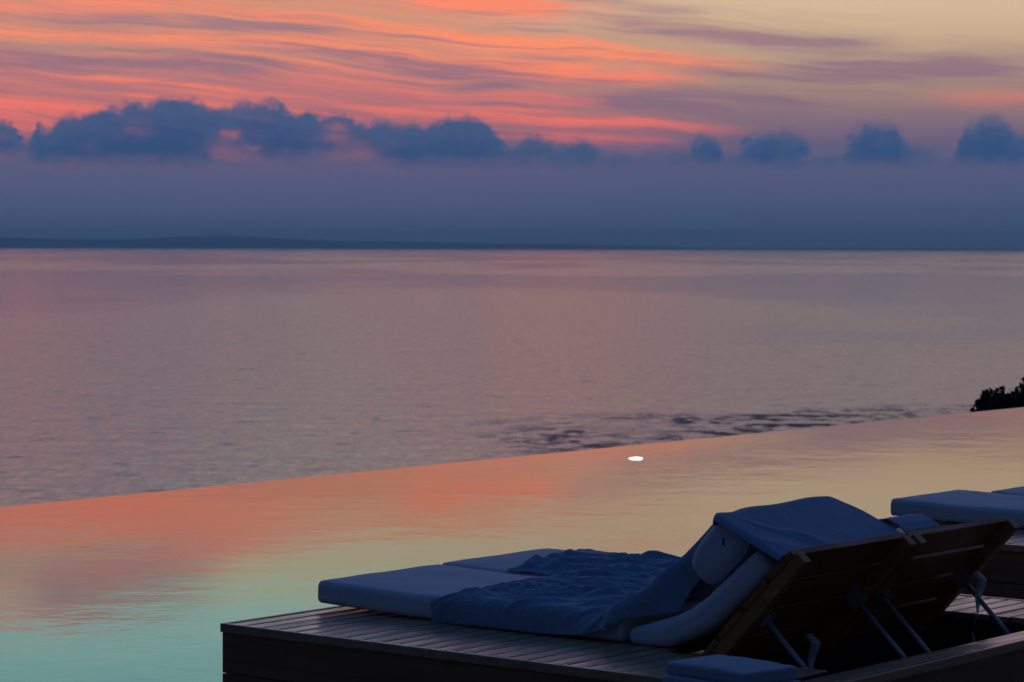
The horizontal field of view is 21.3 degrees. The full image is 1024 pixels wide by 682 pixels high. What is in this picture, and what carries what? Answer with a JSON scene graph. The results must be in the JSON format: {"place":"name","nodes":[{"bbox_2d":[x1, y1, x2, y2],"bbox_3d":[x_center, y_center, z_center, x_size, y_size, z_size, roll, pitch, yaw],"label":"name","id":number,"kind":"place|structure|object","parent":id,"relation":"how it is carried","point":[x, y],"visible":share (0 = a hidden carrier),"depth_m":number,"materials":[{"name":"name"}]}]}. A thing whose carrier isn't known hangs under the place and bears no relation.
{"place":"outdoors","nodes":[
{"label":"outdoors","id":0,"kind":"place"},
{"bbox_2d":[0,248,1023,506],"bbox_3d":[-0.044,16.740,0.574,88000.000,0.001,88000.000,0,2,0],"label":"sea","id":1,"kind":"structure","parent":0,"point":[132,370],"depth_m":434.33,"materials":[{"name":"blue"}]},
{"bbox_2d":[0,407,1023,681],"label":"pool water","id":2,"kind":"structure","parent":0,"point":[150,587],"depth_m":17.37,"materials":[{"name":"teal liquid"}]},
{"bbox_2d":[0,236,1023,250],"bbox_3d":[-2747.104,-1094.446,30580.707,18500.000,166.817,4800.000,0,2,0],"label":"distant coast hills","id":3,"kind":"structure","parent":0,"point":[216,242],"depth_m":29145.12,"materials":[{"name":"blue"}]},
{"bbox_2d":[0,0,1023,248],"label":"sky","id":4,"kind":"structure","parent":0,"point":[879,124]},
{"bbox_2d":[683,581,1022,654],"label":"sun deck","id":5,"kind":"structure","parent":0,"point":[697,653],"depth_m":11.72,"materials":[{"name":"brown wood"}]},
{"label":"hillside","id":6,"kind":"structure","parent":0,"visible":0},
{"bbox_2d":[970,385,1023,411],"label":"shrub","id":7,"kind":"object","parent":6,"relation":"on","point":[996,400],"visible":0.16,"depth_m":32.93,"materials":[{"name":"green plant"}]},
{"bbox_2d":[1010,377,1023,394],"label":"shrub","id":8,"kind":"object","parent":6,"relation":"on","point":[1021,386],"visible":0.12,"depth_m":33.51,"materials":[{"name":"green plant"}]},
{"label":"pool coping","id":9,"kind":"structure","parent":0,"visible":0},
{"bbox_2d":[220,516,1023,681],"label":"daybed platform","id":10,"kind":"structure","parent":9,"relation":"on","point":[898,607],"depth_m":9.75,"materials":[{"name":"brown wood"}]},
{"bbox_2d":[318,550,783,646],"bbox_3d":[0.286,0.867,10.165,2.087,0.376,0.740,2,3,39],"label":"mattress","id":11,"kind":"object","parent":10,"relation":"on","point":[414,591],"visible":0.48,"depth_m":10.18,"materials":[{"name":"grey fabric"}]},
{"bbox_2d":[430,496,900,634],"bbox_3d":[0.541,0.812,9.943,1.560,0.507,0.824,2,3,39],"label":"beach towel","id":12,"kind":"object","parent":11,"relation":"on","point":[567,605],"visible":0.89,"depth_m":9.74,"materials":[{"name":"blue fabric"}]},
{"bbox_2d":[692,517,759,583],"bbox_3d":[0.922,0.714,9.631,0.235,0.241,0.718,2,3,39],"label":"pillow","id":13,"kind":"object","parent":11,"relation":"on","point":[721,553],"visible":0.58,"depth_m":9.35,"materials":[{"name":"grey fabric"}]},
{"bbox_2d":[442,532,904,576],"bbox_3d":[0.734,0.862,10.786,2.057,0.346,0.739,2,3,39],"label":"mattress","id":14,"kind":"object","parent":10,"relation":"on","point":[502,563],"visible":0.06,"depth_m":11.16,"materials":[{"name":"grey fabric"}]},
{"bbox_2d":[507,514,938,581],"bbox_3d":[0.852,0.780,10.682,2.012,0.340,0.749,2,3,39],"label":"beach towel","id":15,"kind":"object","parent":14,"relation":"on","point":[649,566],"visible":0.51,"depth_m":10.86,"materials":[{"name":"blue fabric"}]},
{"bbox_2d":[663,654,800,681],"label":"folded towel","id":16,"kind":"object","parent":10,"relation":"on","point":[718,668],"visible":1,"depth_m":8.60,"materials":[{"name":"blue fabric"}]},
{"bbox_2d":[896,520,1023,599],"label":"daybed platform","id":17,"kind":"structure","parent":9,"relation":"on","point":[1002,571],"depth_m":12.89,"materials":[{"name":"wood"}]},
{"bbox_2d":[891,490,1023,527],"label":"mattress","id":18,"kind":"object","parent":17,"relation":"on","point":[962,506],"visible":0.89,"depth_m":13.90,"materials":[{"name":"grey fabric"}]},
{"bbox_2d":[991,486,1023,495],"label":"mattress","id":19,"kind":"object","parent":17,"relation":"on","point":[1016,491],"visible":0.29,"depth_m":14.49,"materials":[{"name":"grey fabric"}]}
]}

